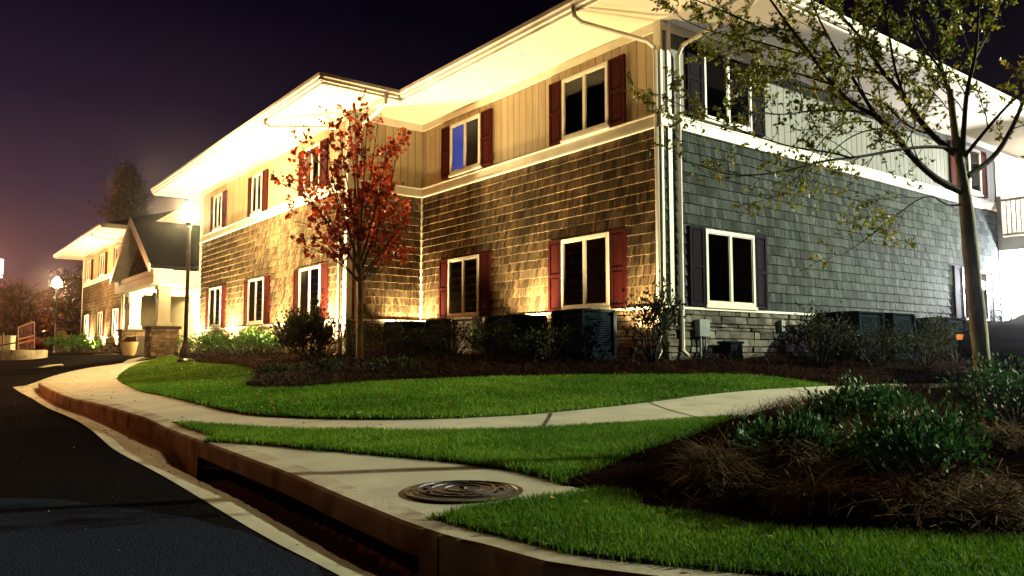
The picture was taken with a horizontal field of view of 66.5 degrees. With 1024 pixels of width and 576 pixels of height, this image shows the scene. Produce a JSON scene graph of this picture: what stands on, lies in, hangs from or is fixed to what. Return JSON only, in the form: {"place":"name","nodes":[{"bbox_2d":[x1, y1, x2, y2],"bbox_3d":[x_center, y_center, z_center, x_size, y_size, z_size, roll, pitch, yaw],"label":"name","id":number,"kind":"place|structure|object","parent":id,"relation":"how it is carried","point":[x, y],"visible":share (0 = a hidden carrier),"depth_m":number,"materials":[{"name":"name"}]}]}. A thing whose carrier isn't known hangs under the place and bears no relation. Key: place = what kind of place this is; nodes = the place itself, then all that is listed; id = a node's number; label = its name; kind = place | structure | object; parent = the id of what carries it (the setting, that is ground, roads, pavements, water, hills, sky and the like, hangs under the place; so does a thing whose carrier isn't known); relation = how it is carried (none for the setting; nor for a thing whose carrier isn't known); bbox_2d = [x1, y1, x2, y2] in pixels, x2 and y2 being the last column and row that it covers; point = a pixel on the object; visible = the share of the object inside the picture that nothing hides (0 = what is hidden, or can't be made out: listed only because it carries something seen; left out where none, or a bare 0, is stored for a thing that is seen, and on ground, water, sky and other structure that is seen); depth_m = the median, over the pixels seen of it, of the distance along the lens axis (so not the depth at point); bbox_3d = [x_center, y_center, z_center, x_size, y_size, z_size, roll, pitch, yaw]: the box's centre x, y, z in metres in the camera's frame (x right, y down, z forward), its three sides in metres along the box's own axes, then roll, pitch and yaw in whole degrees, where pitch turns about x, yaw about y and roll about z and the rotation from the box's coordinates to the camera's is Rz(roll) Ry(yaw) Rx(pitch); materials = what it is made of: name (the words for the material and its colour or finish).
{"place":"outdoors","nodes":[
{"label":"outdoors","id":0,"kind":"place"},
{"bbox_2d":[0,354,337,575],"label":"road","id":1,"kind":"structure","parent":0,"point":[56,455],"depth_m":6.07,"materials":[{"name":"black asphalt"}]},
{"bbox_2d":[119,342,137,355],"bbox_3d":[-14.051,2.225,28.628,0.640,0.500,0.640,0,-5,0],"label":"planter","id":2,"kind":"object","parent":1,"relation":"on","point":[128,348],"visible":1,"depth_m":28.41,"materials":[{"name":"ceramic"}]},
{"bbox_2d":[0,498,322,575],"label":"road patch","id":3,"kind":"object","parent":1,"relation":"on","point":[37,538],"visible":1,"depth_m":3.51,"materials":[{"name":"black asphalt"}]},
{"bbox_2d":[13,373,418,575],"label":"gutter","id":4,"kind":"object","parent":1,"relation":"on","point":[361,553],"visible":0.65,"depth_m":4.56,"materials":[{"name":"concrete"}]},
{"bbox_2d":[15,375,411,569],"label":"gutter litter","id":5,"kind":"object","parent":4,"relation":"on","point":[154,458],"visible":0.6,"depth_m":7.32,"materials":[{"name":"brown plant"}]},
{"bbox_2d":[17,349,339,575],"bbox_3d":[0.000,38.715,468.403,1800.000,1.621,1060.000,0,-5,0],"label":"ground","id":6,"kind":"structure","parent":0,"point":[204,500],"depth_m":5.21,"materials":[{"name":"grey concrete"}]},
{"bbox_2d":[0,259,3,277],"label":"lit sign","id":7,"kind":"object","parent":6,"relation":"on","point":[1,265],"visible":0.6,"depth_m":60.25,"materials":[{"name":"white"}]},
{"bbox_2d":[0,335,15,349],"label":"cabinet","id":8,"kind":"object","parent":6,"relation":"on","point":[9,338],"visible":0.61,"depth_m":29.59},
{"bbox_2d":[0,296,43,334],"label":"background tree","id":9,"kind":"object","parent":6,"relation":"on","point":[3,326],"visible":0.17,"depth_m":79.86,"materials":[{"name":"brown plant"}]},
{"bbox_2d":[0,275,46,324],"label":"background tree","id":10,"kind":"object","parent":6,"relation":"on","point":[1,302],"visible":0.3,"depth_m":52.44,"materials":[{"name":"brown plant"}]},
{"bbox_2d":[0,350,47,359],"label":"ramp wall","id":11,"kind":"structure","parent":6,"relation":"on","point":[19,354],"depth_m":27.60,"materials":[{"name":"concrete"}]},
{"bbox_2d":[0,321,34,349],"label":"ramp railing","id":12,"kind":"object","parent":11,"relation":"on","point":[18,339],"visible":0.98,"depth_m":28.46,"materials":[{"name":"brown metal"}]},
{"bbox_2d":[0,271,53,349],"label":"background tree","id":13,"kind":"object","parent":6,"relation":"on","point":[14,303],"visible":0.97,"depth_m":45.79,"materials":[{"name":"red plant"}]},
{"bbox_2d":[0,311,79,349],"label":"treeline","id":14,"kind":"object","parent":6,"relation":"on","point":[37,331],"depth_m":107.28,"materials":[{"name":"brown plant"}]},
{"bbox_2d":[6,287,78,349],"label":"background tree","id":15,"kind":"object","parent":6,"relation":"on","point":[47,317],"visible":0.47,"depth_m":65.91,"materials":[{"name":"brown plant"}]},
{"bbox_2d":[26,330,78,349],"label":"parked car","id":16,"kind":"object","parent":6,"relation":"on","point":[44,334],"visible":0.17,"depth_m":51.44,"materials":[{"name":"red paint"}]},
{"bbox_2d":[37,288,80,349],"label":"background tree","id":17,"kind":"object","parent":6,"relation":"on","point":[75,330],"visible":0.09,"depth_m":80.65,"materials":[{"name":"brown plant"}]},
{"bbox_2d":[56,330,67,351],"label":"monument sign","id":18,"kind":"object","parent":6,"relation":"on","point":[62,332],"visible":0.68,"depth_m":47.81,"materials":[{"name":"brick"}]},
{"bbox_2d":[47,263,82,350],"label":"background tree","id":19,"kind":"object","parent":6,"relation":"on","point":[76,306],"visible":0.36,"depth_m":46.79,"materials":[{"name":"brown plant"}]},
{"bbox_2d":[48,352,142,354],"bbox_3d":[-21.971,3.273,38.324,22.954,0.255,9.906,-2,-5,27],"label":"bed","id":20,"kind":"object","parent":6,"relation":"on","point":[71,353],"visible":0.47,"depth_m":35.36,"materials":[{"name":"brown soil"}]},
{"bbox_2d":[49,275,61,352],"bbox_3d":[-21.654,1.243,37.022,0.424,3.709,0.424,0,-5,0],"label":"street lamp","id":21,"kind":"object","parent":20,"relation":"on","point":[56,283],"visible":0.96,"depth_m":36.97,"materials":[{"name":"metal"}]},
{"bbox_2d":[37,332,106,352],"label":"foundation shrub","id":22,"kind":"object","parent":20,"relation":"on","point":[72,340],"visible":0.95,"depth_m":37.29,"materials":[{"name":"green plant"}]},
{"bbox_2d":[47,156,158,304],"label":"pine tree","id":23,"kind":"object","parent":6,"relation":"on","point":[124,203],"visible":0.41,"depth_m":62.05,"materials":[{"name":"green plant"}]},
{"bbox_2d":[197,457,214,479],"bbox_3d":[-1.197,1.432,4.846,0.557,0.630,3.505,3,-6,-36],"label":"storm inlet","id":24,"kind":"object","parent":6,"relation":"on","point":[202,473],"visible":0.02,"depth_m":6.12,"materials":[{"name":"black concrete"}]},
{"bbox_2d":[38,382,776,575],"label":"kerb","id":25,"kind":"structure","parent":6,"relation":"on","point":[472,552],"depth_m":3.62,"materials":[{"name":"concrete"}]},
{"bbox_2d":[53,0,1023,360],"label":"apartment building","id":26,"kind":"structure","parent":6,"relation":"on","point":[533,176],"depth_m":16.02,"materials":[{"name":"brown wood"}]},
{"bbox_2d":[83,314,90,337],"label":"window","id":27,"kind":"structure","parent":26,"relation":"in","point":[85,330],"depth_m":42.66,"materials":[{"name":"white glass"}]},
{"bbox_2d":[85,259,92,281],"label":"window","id":28,"kind":"structure","parent":26,"relation":"in","point":[89,265],"depth_m":42.89,"materials":[{"name":"white glass"}]},
{"bbox_2d":[96,311,104,336],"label":"window","id":29,"kind":"structure","parent":26,"relation":"in","point":[99,323],"depth_m":39.57,"materials":[{"name":"white glass"}]},
{"bbox_2d":[98,252,107,276],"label":"window","id":30,"kind":"structure","parent":26,"relation":"in","point":[102,270],"depth_m":39.83,"materials":[{"name":"clear glass"}]},
{"bbox_2d":[110,307,120,335],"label":"window","id":31,"kind":"structure","parent":26,"relation":"in","point":[117,313],"depth_m":36.59,"materials":[{"name":"white glass"}]},
{"bbox_2d":[113,245,120,266],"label":"window","id":32,"kind":"structure","parent":26,"relation":"in","point":[116,249],"depth_m":37.32,"materials":[{"name":"clear glass"}]},
{"bbox_2d":[205,285,226,327],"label":"window","id":33,"kind":"structure","parent":26,"relation":"in","point":[211,303],"depth_m":24.51,"materials":[{"name":"clear glass"}]},
{"bbox_2d":[210,190,227,231],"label":"window","id":34,"kind":"structure","parent":26,"relation":"in","point":[218,208],"depth_m":24.75,"materials":[{"name":"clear glass"}]},
{"bbox_2d":[243,275,270,324],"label":"window","id":35,"kind":"structure","parent":26,"relation":"in","point":[250,309],"depth_m":21.58,"materials":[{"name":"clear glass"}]},
{"bbox_2d":[247,169,268,216],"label":"window","id":36,"kind":"structure","parent":26,"relation":"in","point":[257,202],"depth_m":21.93,"materials":[{"name":"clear glass"}]},
{"bbox_2d":[293,263,328,317],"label":"window","id":37,"kind":"structure","parent":26,"relation":"in","point":[302,280],"depth_m":18.68,"materials":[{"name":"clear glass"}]},
{"bbox_2d":[298,138,328,196],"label":"window","id":38,"kind":"structure","parent":26,"relation":"in","point":[318,170],"depth_m":18.80,"materials":[{"name":"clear glass"}]},
{"bbox_2d":[439,252,491,318],"bbox_3d":[-1.043,-0.017,16.872,0.100,1.350,1.960,4,-6,-37],"label":"window","id":39,"kind":"structure","parent":26,"relation":"in","point":[482,305],"depth_m":16.81,"materials":[{"name":"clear glass"}]},
{"bbox_2d":[441,108,492,179],"bbox_3d":[-1.019,-3.114,17.093,0.100,1.200,1.940,4,-6,-37],"label":"window","id":40,"kind":"structure","parent":26,"relation":"in","point":[466,144],"depth_m":17.02,"materials":[{"name":"blue glass"}]},
{"bbox_2d":[549,54,625,146],"bbox_3d":[1.315,-3.328,14.052,0.100,1.210,1.980,4,-6,-37],"label":"window","id":41,"kind":"structure","parent":26,"relation":"in","point":[592,100],"depth_m":13.98,"materials":[{"name":"black glass"}]},
{"bbox_2d":[548,228,627,311],"bbox_3d":[1.296,-0.267,13.824,0.100,1.350,2.000,4,-6,-37],"label":"window","id":42,"kind":"structure","parent":26,"relation":"in","point":[604,264],"depth_m":13.72,"materials":[{"name":"black glass"}]},
{"bbox_2d":[695,319,709,357],"bbox_3d":[3.109,0.853,12.726,0.260,0.680,0.105,4,-6,-37],"label":"meter box","id":43,"kind":"object","parent":26,"relation":"attached to","point":[702,327],"visible":0.91,"depth_m":12.68,"materials":[{"name":"grey metal"}]},
{"bbox_2d":[685,38,765,136],"bbox_3d":[3.765,-3.466,13.657,2.140,1.340,0.100,4,-6,-37],"label":"window","id":44,"kind":"structure","parent":26,"relation":"in","point":[707,78],"depth_m":13.51,"materials":[{"name":"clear glass"}]},
{"bbox_2d":[688,225,768,309],"bbox_3d":[3.737,-0.308,13.377,2.110,1.340,0.100,4,-6,-37],"label":"window","id":45,"kind":"structure","parent":26,"relation":"in","point":[727,270],"depth_m":13.32,"materials":[{"name":"black glass"}]},
{"bbox_2d":[777,320,784,330],"bbox_3d":[4.864,0.684,14.104,0.100,0.200,0.090,4,-6,-37],"label":"junction box","id":46,"kind":"object","parent":26,"relation":"attached to","point":[781,322],"visible":0.66,"depth_m":14.07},
{"bbox_2d":[948,140,987,197],"bbox_3d":[11.397,-2.939,19.473,2.060,1.200,0.100,4,-6,-37],"label":"window","id":47,"kind":"structure","parent":26,"relation":"in","point":[978,183],"depth_m":19.70,"materials":[{"name":"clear glass"}]},
{"bbox_2d":[952,266,994,320],"bbox_3d":[11.389,0.195,19.209,2.180,1.350,0.100,4,-6,-37],"label":"window","id":48,"kind":"structure","parent":26,"relation":"in","point":[960,294],"depth_m":18.84,"materials":[{"name":"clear glass"}]},
{"bbox_2d":[138,346,973,387],"bbox_3d":[-1.317,1.668,16.799,26.758,0.619,14.662,-1,-5,16],"label":"foundation bed","id":49,"kind":"object","parent":6,"relation":"on","point":[699,370],"visible":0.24,"depth_m":11.29,"materials":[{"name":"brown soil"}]},
{"bbox_2d":[171,331,243,355],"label":"foundation shrub","id":50,"kind":"object","parent":49,"relation":"on","point":[190,342],"visible":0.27,"depth_m":21.28,"materials":[{"name":"green plant"}]},
{"bbox_2d":[191,317,277,355],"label":"foundation shrub","id":51,"kind":"object","parent":49,"relation":"on","point":[208,340],"visible":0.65,"depth_m":19.59,"materials":[{"name":"green plant"}]},
{"bbox_2d":[228,325,285,356],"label":"foundation shrub","id":52,"kind":"object","parent":49,"relation":"on","point":[258,338],"visible":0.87,"depth_m":18.38,"materials":[{"name":"green plant"}]},
{"bbox_2d":[253,360,304,377],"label":"plant","id":53,"kind":"object","parent":49,"relation":"on","point":[280,368],"visible":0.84,"depth_m":12.03,"materials":[{"name":"green plant"}]},
{"bbox_2d":[268,290,342,358],"bbox_3d":[-4.284,0.763,15.948,1.569,1.481,1.757,0,-5,0],"label":"foundation shrub","id":54,"kind":"object","parent":49,"relation":"on","point":[297,329],"visible":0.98,"depth_m":15.82,"materials":[{"name":"green plant"}]},
{"bbox_2d":[300,302,350,356],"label":"foundation shrub","id":55,"kind":"object","parent":49,"relation":"on","point":[321,353],"visible":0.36,"depth_m":16.38,"materials":[{"name":"green plant"}]},
{"bbox_2d":[308,356,347,372],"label":"plant","id":56,"kind":"object","parent":49,"relation":"on","point":[322,362],"visible":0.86,"depth_m":11.69,"materials":[{"name":"green plant"}]},
{"bbox_2d":[267,89,415,357],"bbox_3d":[-3.138,-1.202,14.567,2.594,5.156,2.430,0,-5,0],"label":"red maple","id":57,"kind":"object","parent":49,"relation":"on","point":[367,192],"visible":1,"depth_m":14.52,"materials":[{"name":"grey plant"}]},
{"bbox_2d":[332,313,383,354],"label":"foundation shrub","id":58,"kind":"object","parent":49,"relation":"on","point":[354,335],"visible":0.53,"depth_m":16.45,"materials":[{"name":"green plant"}]},
{"bbox_2d":[363,316,406,354],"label":"foundation shrub","id":59,"kind":"object","parent":49,"relation":"on","point":[385,334],"visible":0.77,"depth_m":15.53,"materials":[{"name":"green plant"}]},
{"bbox_2d":[365,355,418,371],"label":"plant","id":60,"kind":"object","parent":49,"relation":"on","point":[378,362],"visible":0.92,"depth_m":11.16,"materials":[{"name":"green plant"}]},
{"bbox_2d":[383,321,424,354],"bbox_3d":[-2.229,1.091,16.767,0.790,0.758,0.790,4,-6,-37],"label":"air conditioner","id":61,"kind":"object","parent":49,"relation":"on","point":[410,324],"visible":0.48,"depth_m":16.46,"materials":[{"name":"metal"}]},
{"bbox_2d":[387,322,432,355],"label":"foundation shrub","id":62,"kind":"object","parent":49,"relation":"on","point":[401,342],"visible":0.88,"depth_m":14.58,"materials":[{"name":"green plant"}]},
{"bbox_2d":[424,319,451,355],"bbox_3d":[-1.245,0.979,15.321,0.690,0.738,0.690,4,-6,-37],"label":"air conditioner","id":63,"kind":"object","parent":49,"relation":"on","point":[429,325],"visible":0.2,"depth_m":15.10,"materials":[{"name":"metal"}]},
{"bbox_2d":[414,314,478,357],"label":"foundation shrub","id":64,"kind":"object","parent":49,"relation":"on","point":[444,329],"visible":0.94,"depth_m":13.73,"materials":[{"name":"green plant"}]},
{"bbox_2d":[451,317,485,356],"bbox_3d":[-0.649,0.931,14.709,0.730,0.758,0.730,4,-6,-37],"label":"air conditioner","id":65,"kind":"object","parent":49,"relation":"on","point":[466,320],"visible":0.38,"depth_m":14.44,"materials":[{"name":"metal"}]},
{"bbox_2d":[463,305,520,359],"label":"foundation shrub","id":66,"kind":"object","parent":49,"relation":"on","point":[485,337],"visible":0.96,"depth_m":12.70,"materials":[{"name":"green plant"}]},
{"bbox_2d":[485,314,547,357],"bbox_3d":[0.071,0.849,13.689,0.790,0.758,0.790,4,-6,-37],"label":"air conditioner","id":67,"kind":"object","parent":49,"relation":"on","point":[522,322],"visible":0.6,"depth_m":13.43,"materials":[{"name":"metal"}]},
{"bbox_2d":[507,313,577,363],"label":"foundation shrub","id":68,"kind":"object","parent":49,"relation":"on","point":[536,343],"visible":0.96,"depth_m":11.48,"materials":[{"name":"green plant"}]},
{"bbox_2d":[551,308,616,359],"bbox_3d":[1.129,0.731,12.262,0.730,0.798,0.730,4,-6,-37],"label":"air conditioner","id":69,"kind":"object","parent":49,"relation":"on","point":[595,332],"visible":0.94,"depth_m":12.03,"materials":[{"name":"metal"}]},
{"bbox_2d":[610,269,691,363],"bbox_3d":[2.049,0.451,11.611,1.192,1.465,1.021,0,-5,0],"label":"foundation shrub","id":70,"kind":"object","parent":49,"relation":"on","point":[660,326],"visible":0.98,"depth_m":11.47,"materials":[{"name":"green plant"}]},
{"bbox_2d":[717,341,743,359],"bbox_3d":[3.599,1.047,12.844,0.360,0.340,0.280,4,-6,-37],"label":"utility pedestal","id":71,"kind":"object","parent":49,"relation":"on","point":[726,348],"visible":0.73,"depth_m":12.75,"materials":[{"name":"metal"}]},
{"bbox_2d":[768,300,857,367],"bbox_3d":[4.785,0.747,12.489,1.363,1.135,1.182,-2,-5,23],"label":"foundation shrub","id":72,"kind":"object","parent":49,"relation":"on","point":[808,333],"visible":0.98,"depth_m":12.56,"materials":[{"name":"green plant"}]},
{"bbox_2d":[813,311,885,359],"bbox_3d":[6.078,0.853,14.068,0.870,0.858,0.870,4,-6,-37],"label":"air conditioner","id":73,"kind":"object","parent":49,"relation":"on","point":[858,319],"visible":0.52,"depth_m":13.78,"materials":[{"name":"metal"}]},
{"bbox_2d":[833,315,914,366],"bbox_3d":[5.971,0.916,12.856,1.246,0.908,1.402,-2,-5,26],"label":"foundation shrub","id":74,"kind":"object","parent":49,"relation":"on","point":[879,341],"visible":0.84,"depth_m":12.61,"materials":[{"name":"green plant"}]},
{"bbox_2d":[882,313,916,359],"bbox_3d":[7.031,0.916,14.794,0.850,0.878,0.850,4,-6,-37],"label":"air conditioner","id":75,"kind":"object","parent":49,"relation":"on","point":[909,320],"visible":0.36,"depth_m":14.45,"materials":[{"name":"metal"}]},
{"bbox_2d":[886,314,957,365],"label":"foundation shrub","id":76,"kind":"object","parent":49,"relation":"on","point":[921,344],"visible":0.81,"depth_m":13.54,"materials":[{"name":"green plant"}]},
{"bbox_2d":[916,317,966,358],"bbox_3d":[8.738,1.037,16.095,0.870,0.858,0.870,4,-6,-37],"label":"air conditioner","id":77,"kind":"object","parent":49,"relation":"on","point":[959,320],"visible":0.32,"depth_m":15.85,"materials":[{"name":"metal"}]},
{"bbox_2d":[916,309,989,363],"bbox_3d":[8.455,0.904,14.807,1.599,1.198,1.538,2,-5,-25],"label":"foundation shrub","id":78,"kind":"object","parent":49,"relation":"on","point":[940,325],"visible":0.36,"depth_m":14.73,"materials":[{"name":"green plant"}]},
{"bbox_2d":[967,311,1014,327],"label":"foundation shrub","id":79,"kind":"object","parent":49,"relation":"on","point":[1002,317],"visible":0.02,"depth_m":15.69,"materials":[{"name":"green plant"}]},
{"bbox_2d":[203,443,587,515],"bbox_3d":[-0.984,1.231,5.090,1.038,0.267,3.410,4,-6,-38],"label":"apron","id":80,"kind":"object","parent":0,"point":[389,478],"visible":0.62,"depth_m":4.59,"materials":[{"name":"concrete"}]},
{"bbox_2d":[403,480,522,501],"bbox_3d":[-0.256,1.056,4.107,0.630,0.022,0.630,0,-5,0],"label":"manhole cover","id":81,"kind":"object","parent":80,"relation":"on","point":[462,491],"visible":0.99,"depth_m":4.04,"materials":[{"name":"metal"}]},
{"bbox_2d":[173,413,741,485],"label":"verge","id":82,"kind":"structure","parent":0,"point":[418,457],"depth_m":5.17,"materials":[{"name":"green plant"}]},
{"bbox_2d":[115,355,826,419],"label":"lawn","id":83,"kind":"structure","parent":0,"point":[421,417],"depth_m":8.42,"materials":[{"name":"green plant"}]},
{"bbox_2d":[177,198,198,361],"bbox_3d":[-7.802,-0.204,18.779,0.424,3.967,0.424,0,-5,0],"label":"street lamp","id":84,"kind":"object","parent":83,"relation":"on","point":[189,213],"visible":0.99,"depth_m":18.73,"materials":[{"name":"black metal"}]},
{"bbox_2d":[123,354,805,412],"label":"fallen leaves","id":85,"kind":"object","parent":83,"relation":"on","point":[378,391],"visible":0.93,"depth_m":9.67,"materials":[{"name":"red plant"}]},
{"bbox_2d":[48,357,970,430],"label":"sidewalk","id":86,"kind":"structure","parent":0,"point":[103,383],"depth_m":8.04,"materials":[{"name":"concrete"}]},
{"bbox_2d":[81,388,816,575],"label":"pavement joint","id":87,"kind":"object","parent":86,"relation":"on","point":[545,422],"visible":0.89,"depth_m":6.79,"materials":[{"name":"black concrete"}]},
{"bbox_2d":[0,0,1023,349],"label":"sky","id":88,"kind":"structure","parent":0,"point":[84,84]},
{"bbox_2d":[425,483,1023,575],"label":"front lawn","id":89,"kind":"structure","parent":0,"point":[705,566],"depth_m":2.79,"materials":[{"name":"green plant"}]},
{"bbox_2d":[478,488,980,557],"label":"fallen leaves","id":90,"kind":"object","parent":89,"relation":"on","point":[917,542],"visible":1,"depth_m":3.11,"materials":[{"name":"brown plant"}]},
{"bbox_2d":[560,375,1023,536],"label":"planting bed","id":91,"kind":"object","parent":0,"point":[698,507],"visible":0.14,"depth_m":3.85,"materials":[{"name":"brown wood"}]},
{"bbox_2d":[729,400,843,460],"bbox_3d":[1.554,0.813,4.378,0.706,0.387,0.654,0,-5,0],"label":"evergreen shrub","id":92,"kind":"object","parent":91,"relation":"on","point":[805,426],"visible":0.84,"depth_m":4.22,"materials":[{"name":"green plant"}]},
{"bbox_2d":[782,401,865,435],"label":"evergreen shrub","id":93,"kind":"object","parent":91,"relation":"on","point":[806,406],"visible":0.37,"depth_m":4.99,"materials":[{"name":"green plant"}]},
{"bbox_2d":[625,0,1023,423],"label":"leaning tree","id":94,"kind":"object","parent":91,"relation":"on","point":[977,315],"visible":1,"depth_m":5.41,"materials":[{"name":"green plant"}]},
{"bbox_2d":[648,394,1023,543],"bbox_3d":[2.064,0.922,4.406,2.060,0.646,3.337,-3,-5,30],"label":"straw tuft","id":95,"kind":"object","parent":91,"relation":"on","point":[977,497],"visible":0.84,"depth_m":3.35,"materials":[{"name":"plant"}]},
{"bbox_2d":[796,369,921,430],"bbox_3d":[2.290,0.757,5.177,0.771,0.456,0.736,-2,-5,27],"label":"evergreen shrub","id":96,"kind":"object","parent":91,"relation":"on","point":[853,394],"visible":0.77,"depth_m":5.07,"materials":[{"name":"green plant"}]},
{"bbox_2d":[866,387,928,411],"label":"evergreen shrub","id":97,"kind":"object","parent":91,"relation":"on","point":[915,400],"visible":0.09,"depth_m":5.47,"materials":[{"name":"green plant"}]},
{"bbox_2d":[830,388,1009,482],"bbox_3d":[1.860,0.682,3.565,0.714,0.450,0.720,0,-5,0],"label":"evergreen shrub","id":98,"kind":"object","parent":91,"relation":"on","point":[888,437],"visible":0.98,"depth_m":3.48,"materials":[{"name":"green plant"}]},
{"bbox_2d":[933,332,1023,425],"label":"evergreen shrub","id":99,"kind":"object","parent":91,"relation":"on","point":[993,391],"visible":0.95,"depth_m":4.99,"materials":[{"name":"green plant"}]},
{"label":"parking lot","id":100,"kind":"structure","parent":0,"visible":0},
{"bbox_2d":[956,314,1023,380],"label":"parked car","id":101,"kind":"object","parent":100,"relation":"on","point":[1007,337],"visible":0.66,"depth_m":11.17,"materials":[{"name":"paint"}]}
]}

